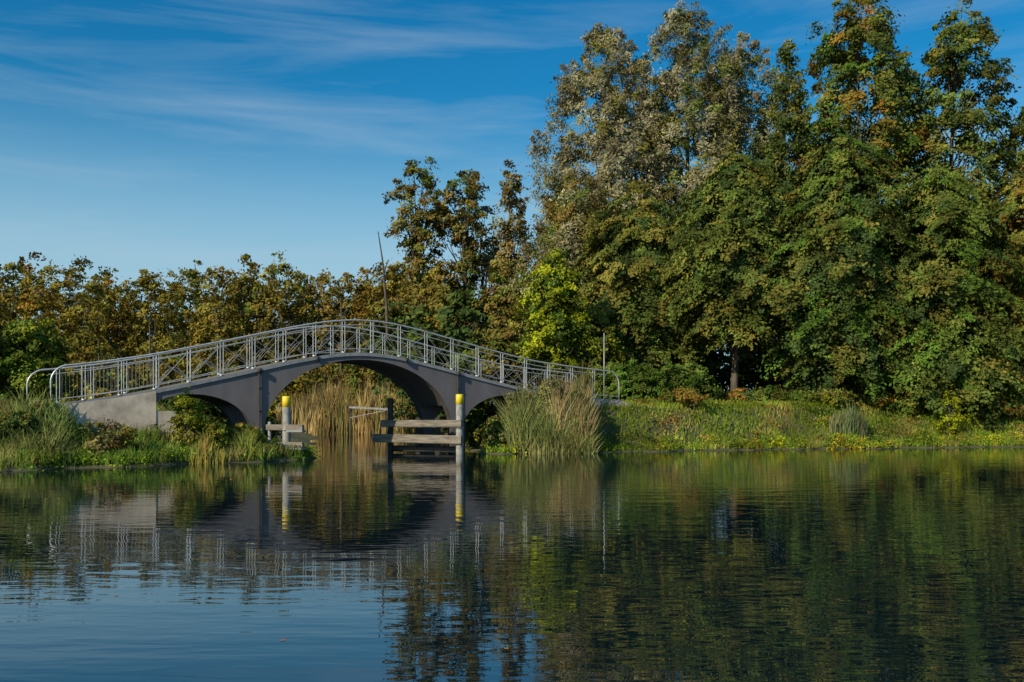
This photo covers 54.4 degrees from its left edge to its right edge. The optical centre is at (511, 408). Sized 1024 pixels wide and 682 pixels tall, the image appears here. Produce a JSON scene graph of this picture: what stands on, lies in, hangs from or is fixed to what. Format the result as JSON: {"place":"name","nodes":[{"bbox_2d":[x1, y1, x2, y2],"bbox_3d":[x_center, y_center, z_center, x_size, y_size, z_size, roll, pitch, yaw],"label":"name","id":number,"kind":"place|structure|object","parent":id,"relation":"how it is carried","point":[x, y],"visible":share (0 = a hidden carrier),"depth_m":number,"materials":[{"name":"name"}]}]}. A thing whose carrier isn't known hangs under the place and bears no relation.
{"place":"outdoors","nodes":[
{"label":"outdoors","id":0,"kind":"place"},
{"bbox_2d":[0,434,1023,681],"bbox_3d":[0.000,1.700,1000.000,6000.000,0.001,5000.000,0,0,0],"label":"water","id":1,"kind":"structure","parent":0,"point":[354,558],"depth_m":10.58,"materials":[{"name":"blue liquid"}]},
{"bbox_2d":[266,396,305,449],"bbox_3d":[-7.668,1.240,33.654,1.583,3.320,0.431,0,0,28],"label":"mooring post","id":2,"kind":"object","parent":1,"relation":"in","point":[286,427],"visible":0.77,"depth_m":33.57,"materials":[{"name":"wood"}]},
{"bbox_2d":[456,394,463,454],"bbox_3d":[-1.937,1.184,36.900,0.306,3.433,0.314,0,0,0],"label":"mooring post","id":3,"kind":"object","parent":1,"relation":"in","point":[459,413],"visible":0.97,"depth_m":36.78,"materials":[{"name":"wood"}]},
{"bbox_2d":[0,396,1023,471],"bbox_3d":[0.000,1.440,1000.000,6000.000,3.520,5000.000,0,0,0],"label":"ground","id":4,"kind":"structure","parent":0,"point":[305,438],"depth_m":41.98,"materials":[{"name":"green plant"}]},
{"bbox_2d":[0,337,9,386],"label":"hazel shrub","id":5,"kind":"object","parent":4,"relation":"on","point":[1,368],"visible":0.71,"depth_m":44.46,"materials":[{"name":"green plant"}]},
{"bbox_2d":[0,409,52,439],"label":"bramble shrub","id":6,"kind":"object","parent":4,"relation":"on","point":[17,420],"visible":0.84,"depth_m":29.16,"materials":[{"name":"green plant"}]},
{"bbox_2d":[0,317,78,402],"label":"hazel shrub","id":7,"kind":"object","parent":4,"relation":"on","point":[18,363],"visible":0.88,"depth_m":45.28,"materials":[{"name":"green plant"}]},
{"bbox_2d":[82,415,121,457],"bbox_3d":[-12.191,1.010,29.564,1.210,1.658,1.347,0,0,-9],"label":"bramble shrub","id":8,"kind":"object","parent":4,"relation":"on","point":[98,442],"visible":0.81,"depth_m":29.44,"materials":[{"name":"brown plant"}]},
{"bbox_2d":[105,425,140,452],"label":"bramble shrub","id":9,"kind":"object","parent":4,"relation":"on","point":[124,436],"visible":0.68,"depth_m":30.03,"materials":[{"name":"green plant"}]},
{"bbox_2d":[0,394,265,446],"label":"bank plants","id":10,"kind":"object","parent":4,"relation":"on","point":[97,429],"visible":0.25,"depth_m":31.02,"materials":[{"name":"green plant"}]},
{"bbox_2d":[148,318,155,373],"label":"dead tree snag","id":11,"kind":"object","parent":4,"relation":"on","point":[150,340],"visible":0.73,"depth_m":73.95,"materials":[{"name":"grey wood"}]},
{"bbox_2d":[0,443,322,470],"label":"bank plants","id":12,"kind":"object","parent":4,"relation":"on","point":[124,456],"visible":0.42,"depth_m":29.03,"materials":[{"name":"green plant"}]},
{"bbox_2d":[166,386,209,451],"bbox_3d":[-10.235,0.527,31.861,1.607,2.512,1.773,0,0,0],"label":"elder shrub","id":13,"kind":"object","parent":4,"relation":"on","point":[186,402],"visible":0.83,"depth_m":31.58,"materials":[{"name":"green plant"}]},
{"bbox_2d":[195,417,238,450],"bbox_3d":[-9.491,1.013,32.063,1.579,1.539,1.583,0,0,-44],"label":"elder shrub","id":14,"kind":"object","parent":4,"relation":"on","point":[218,434],"visible":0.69,"depth_m":31.68,"materials":[{"name":"green plant"}]},
{"bbox_2d":[0,250,447,392],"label":"distant trees","id":15,"kind":"object","parent":4,"relation":"on","point":[84,315],"visible":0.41,"depth_m":83.86,"materials":[{"name":"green plant"}]},
{"bbox_2d":[222,421,267,441],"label":"elder shrub","id":16,"kind":"object","parent":4,"relation":"on","point":[239,426],"visible":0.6,"depth_m":32.81,"materials":[{"name":"green plant"}]},
{"bbox_2d":[26,319,637,452],"bbox_3d":[-5.418,-0.162,37.644,24.491,6.124,3.226,0,0,-29],"label":"arch footbridge","id":17,"kind":"object","parent":4,"relation":"on","point":[249,394],"visible":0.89,"depth_m":35.21,"materials":[{"name":"paint"}]},
{"bbox_2d":[339,297,346,388],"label":"dead tree snag","id":18,"kind":"object","parent":4,"relation":"on","point":[341,333],"visible":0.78,"depth_m":69.94,"materials":[{"name":"wood"}]},
{"bbox_2d":[275,368,417,433],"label":"reeds","id":19,"kind":"object","parent":4,"relation":"on","point":[315,413],"visible":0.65,"depth_m":65.70,"materials":[{"name":"beige plant"}]},
{"bbox_2d":[349,406,387,435],"bbox_3d":[-8.930,1.269,61.945,2.407,2.863,0.190,0,0,0],"label":"mooring barrier","id":20,"kind":"object","parent":4,"relation":"on","point":[372,408],"visible":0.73,"depth_m":61.87,"materials":[{"name":"wood"}]},
{"bbox_2d":[378,232,390,397],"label":"dead tree snag","id":21,"kind":"object","parent":4,"relation":"on","point":[386,316],"visible":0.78,"depth_m":67.94,"materials":[{"name":"wood"}]},
{"bbox_2d":[355,264,414,389],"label":"alder tree","id":22,"kind":"object","parent":4,"relation":"on","point":[392,293],"visible":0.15,"depth_m":73.39,"materials":[{"name":"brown plant"}]},
{"bbox_2d":[381,156,452,354],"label":"poplar tree","id":23,"kind":"object","parent":4,"relation":"on","point":[414,243],"visible":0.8,"depth_m":69.24,"materials":[{"name":"green plant"}]},
{"bbox_2d":[372,398,464,453],"bbox_3d":[-3.438,1.149,37.796,3.778,3.101,0.978,0,0,23],"label":"timber fender","id":24,"kind":"object","parent":4,"relation":"on","point":[437,439],"visible":0.68,"depth_m":37.56,"materials":[{"name":"grey wood"}]},
{"bbox_2d":[0,383,869,467],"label":"reeds","id":25,"kind":"object","parent":4,"relation":"on","point":[849,420],"visible":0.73,"depth_m":30.53,"materials":[{"name":"green plant"}]},
{"bbox_2d":[395,259,486,419],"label":"alder tree","id":26,"kind":"object","parent":4,"relation":"on","point":[438,274],"visible":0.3,"depth_m":67.00,"materials":[{"name":"green plant"}]},
{"bbox_2d":[433,169,489,325],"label":"poplar tree","id":27,"kind":"object","parent":4,"relation":"on","point":[471,191],"visible":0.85,"depth_m":69.56,"materials":[{"name":"green plant"}]},
{"bbox_2d":[465,401,498,448],"bbox_3d":[-1.299,0.804,40.606,1.936,2.269,1.970,0,0,0],"label":"willow shrub","id":28,"kind":"object","parent":4,"relation":"on","point":[478,417],"visible":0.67,"depth_m":40.18,"materials":[{"name":"green plant"}]},
{"bbox_2d":[470,205,501,402],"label":"alder tree","id":29,"kind":"object","parent":4,"relation":"on","point":[486,259],"visible":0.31,"depth_m":71.58,"materials":[{"name":"green plant"}]},
{"bbox_2d":[473,415,507,450],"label":"willow shrub","id":30,"kind":"object","parent":4,"relation":"on","point":[495,424],"visible":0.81,"depth_m":38.38,"materials":[{"name":"green plant"}]},
{"bbox_2d":[450,256,539,422],"bbox_3d":[-0.617,-4.081,61.925,6.032,10.820,5.485,0,0,-32],"label":"alder tree","id":31,"kind":"object","parent":4,"relation":"on","point":[500,336],"visible":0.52,"depth_m":60.85,"materials":[{"name":"green plant"}]},
{"bbox_2d":[488,414,514,444],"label":"willow shrub","id":32,"kind":"object","parent":4,"relation":"on","point":[492,435],"visible":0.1,"depth_m":38.37,"materials":[{"name":"green plant"}]},
{"bbox_2d":[488,159,535,326],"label":"poplar tree","id":33,"kind":"object","parent":4,"relation":"on","point":[509,232],"visible":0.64,"depth_m":68.55,"materials":[{"name":"green plant"}]},
{"bbox_2d":[499,384,538,440],"bbox_3d":[0.494,0.484,38.731,2.017,2.894,1.908,0,0,0],"label":"willow shrub","id":34,"kind":"object","parent":4,"relation":"on","point":[525,393],"visible":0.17,"depth_m":38.64,"materials":[{"name":"green plant"}]},
{"bbox_2d":[31,284,1012,440],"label":"understory shrubs","id":35,"kind":"object","parent":4,"relation":"on","point":[715,363],"visible":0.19,"depth_m":65.14,"materials":[{"name":"green plant"}]},
{"bbox_2d":[489,357,605,453],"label":"reeds","id":36,"kind":"object","parent":4,"relation":"on","point":[539,433],"visible":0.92,"depth_m":37.78,"materials":[{"name":"green plant"}]},
{"bbox_2d":[531,374,570,423],"bbox_3d":[1.459,0.296,38.874,2.091,3.276,2.039,0,0,34],"label":"willow shrub","id":37,"kind":"object","parent":4,"relation":"on","point":[552,387],"visible":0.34,"depth_m":38.48,"materials":[{"name":"green plant"}]},
{"bbox_2d":[511,245,599,381],"bbox_3d":[2.067,-3.780,48.971,4.312,8.594,3.618,0,0,-25],"label":"birch tree","id":38,"kind":"object","parent":4,"relation":"on","point":[554,313],"visible":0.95,"depth_m":48.29,"materials":[{"name":"green plant"}]},
{"bbox_2d":[504,166,641,377],"bbox_3d":[3.908,-7.088,57.877,8.328,14.386,6.901,0,0,27],"label":"willow tree","id":39,"kind":"object","parent":4,"relation":"on","point":[568,209],"visible":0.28,"depth_m":56.66,"materials":[{"name":"green plant"}]},
{"bbox_2d":[561,387,596,427],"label":"willow shrub","id":40,"kind":"object","parent":4,"relation":"on","point":[574,394],"visible":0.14,"depth_m":38.61,"materials":[{"name":"green plant"}]},
{"bbox_2d":[552,302,627,394],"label":"birch tree","id":41,"kind":"object","parent":4,"relation":"on","point":[601,327],"visible":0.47,"depth_m":49.17,"materials":[{"name":"green plant"}]},
{"bbox_2d":[525,22,679,348],"bbox_3d":[5.810,-11.943,61.548,10.781,23.875,10.125,0,0,0],"label":"willow tree","id":42,"kind":"object","parent":4,"relation":"on","point":[608,139],"visible":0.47,"depth_m":60.51,"materials":[{"name":"green plant"}]},
{"bbox_2d":[603,333,604,398],"bbox_3d":[3.978,-1.638,43.000,0.052,3.270,0.052,0,0,-23],"label":"signal pole","id":43,"kind":"object","parent":4,"relation":"on","point":[603,365],"visible":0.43,"depth_m":42.99,"materials":[{"name":"metal"}]},
{"bbox_2d":[570,181,713,377],"bbox_3d":[7.339,-6.165,53.833,8.953,12.455,7.917,0,0,-40],"label":"linden tree","id":44,"kind":"object","parent":4,"relation":"on","point":[649,254],"visible":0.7,"depth_m":52.10,"materials":[{"name":"green plant"}]},
{"bbox_2d":[590,357,722,401],"bbox_3d":[6.723,-0.672,46.695,6.948,3.555,3.475,0,0,-12],"label":"hedge","id":45,"kind":"object","parent":4,"relation":"on","point":[642,381],"visible":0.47,"depth_m":46.24,"materials":[{"name":"green plant"}]},
{"bbox_2d":[615,0,752,366],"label":"willow tree","id":46,"kind":"object","parent":4,"relation":"on","point":[694,176],"visible":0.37,"depth_m":61.91,"materials":[{"name":"green plant"}]},
{"bbox_2d":[658,383,709,408],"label":"bramble shrub","id":47,"kind":"object","parent":4,"relation":"on","point":[682,395],"visible":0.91,"depth_m":43.02,"materials":[{"name":"brown plant"}]},
{"bbox_2d":[701,386,729,400],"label":"bramble shrub","id":48,"kind":"object","parent":4,"relation":"on","point":[721,395],"visible":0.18,"depth_m":47.43,"materials":[{"name":"green plant"}]},
{"bbox_2d":[647,151,815,391],"bbox_3d":[11.582,-6.617,51.304,7.894,13.412,9.717,0,0,28],"label":"linden tree","id":49,"kind":"object","parent":4,"relation":"on","point":[724,283],"visible":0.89,"depth_m":49.50,"materials":[{"name":"green plant"}]},
{"bbox_2d":[722,386,762,402],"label":"bramble shrub","id":50,"kind":"object","parent":4,"relation":"on","point":[743,395],"visible":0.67,"depth_m":47.14,"materials":[{"name":"brown plant"}]},
{"bbox_2d":[698,31,790,391],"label":"willow tree","id":51,"kind":"object","parent":4,"relation":"on","point":[762,123],"visible":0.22,"depth_m":65.42,"materials":[{"name":"green plant"}]},
{"bbox_2d":[467,429,1023,452],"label":"bank plants","id":52,"kind":"object","parent":4,"relation":"on","point":[831,442],"visible":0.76,"depth_m":41.99,"materials":[{"name":"green plant"}]},
{"bbox_2d":[750,382,793,402],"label":"bramble shrub","id":53,"kind":"object","parent":4,"relation":"on","point":[765,393],"visible":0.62,"depth_m":47.56,"materials":[{"name":"green plant"}]},
{"bbox_2d":[745,39,815,396],"bbox_3d":[16.191,-11.063,60.190,4.597,22.268,5.099,0,0,22],"label":"poplar tree","id":54,"kind":"object","parent":4,"relation":"on","point":[790,125],"visible":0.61,"depth_m":59.34,"materials":[{"name":"green plant"}]},
{"bbox_2d":[783,388,822,402],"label":"bramble shrub","id":55,"kind":"object","parent":4,"relation":"on","point":[803,395],"visible":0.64,"depth_m":47.68,"materials":[{"name":"green plant"}]},
{"bbox_2d":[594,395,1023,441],"bbox_3d":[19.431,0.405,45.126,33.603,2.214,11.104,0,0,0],"label":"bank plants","id":56,"kind":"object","parent":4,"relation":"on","point":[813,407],"visible":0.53,"depth_m":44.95,"materials":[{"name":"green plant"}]},
{"bbox_2d":[807,387,858,408],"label":"bramble shrub","id":57,"kind":"object","parent":4,"relation":"on","point":[835,396],"visible":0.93,"depth_m":47.02,"materials":[{"name":"green plant"}]},
{"bbox_2d":[751,132,950,404],"bbox_3d":[16.824,-6.808,50.426,10.669,14.092,10.476,0,0,0],"label":"linden tree","id":58,"kind":"object","parent":4,"relation":"on","point":[834,201],"visible":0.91,"depth_m":47.80,"materials":[{"name":"green plant"}]},
{"bbox_2d":[849,387,895,411],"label":"bramble shrub","id":59,"kind":"object","parent":4,"relation":"on","point":[864,399],"visible":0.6,"depth_m":48.07,"materials":[{"name":"green plant"}]},
{"bbox_2d":[780,0,972,395],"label":"alder tree","id":60,"kind":"object","parent":4,"relation":"on","point":[875,32],"visible":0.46,"depth_m":56.34,"materials":[{"name":"green plant"}]},
{"bbox_2d":[883,393,938,415],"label":"bramble shrub","id":61,"kind":"object","parent":4,"relation":"on","point":[907,402],"visible":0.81,"depth_m":47.36,"materials":[{"name":"green plant"}]},
{"bbox_2d":[839,160,1023,429],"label":"linden tree","id":62,"kind":"object","parent":4,"relation":"on","point":[942,215],"visible":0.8,"depth_m":47.24,"materials":[{"name":"green plant"}]},
{"bbox_2d":[932,390,974,435],"bbox_3d":[20.062,0.389,45.561,1.734,2.468,1.393,0,0,-28],"label":"bramble shrub","id":63,"kind":"object","parent":4,"relation":"on","point":[954,420],"visible":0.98,"depth_m":45.48,"materials":[{"name":"green plant"}]},
{"bbox_2d":[890,0,1023,335],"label":"alder tree","id":64,"kind":"object","parent":4,"relation":"on","point":[950,116],"visible":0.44,"depth_m":54.94,"materials":[{"name":"green plant"}]},
{"bbox_2d":[961,404,1009,418],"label":"bramble shrub","id":65,"kind":"object","parent":4,"relation":"on","point":[979,414],"visible":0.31,"depth_m":47.61,"materials":[{"name":"green plant"}]},
{"bbox_2d":[954,155,1023,400],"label":"linden tree","id":66,"kind":"object","parent":4,"relation":"on","point":[1010,215],"visible":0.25,"depth_m":49.25,"materials":[{"name":"green plant"}]},
{"bbox_2d":[968,105,1023,319],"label":"alder tree","id":67,"kind":"object","parent":4,"relation":"on","point":[1011,135],"visible":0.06,"depth_m":56.40,"materials":[{"name":"green plant"}]},
{"bbox_2d":[996,392,1023,420],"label":"bramble shrub","id":68,"kind":"object","parent":4,"relation":"on","point":[1010,408],"visible":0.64,"depth_m":47.28,"materials":[{"name":"green plant"}]},
{"bbox_2d":[0,0,1023,390],"label":"sky","id":69,"kind":"structure","parent":0,"point":[152,135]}
]}

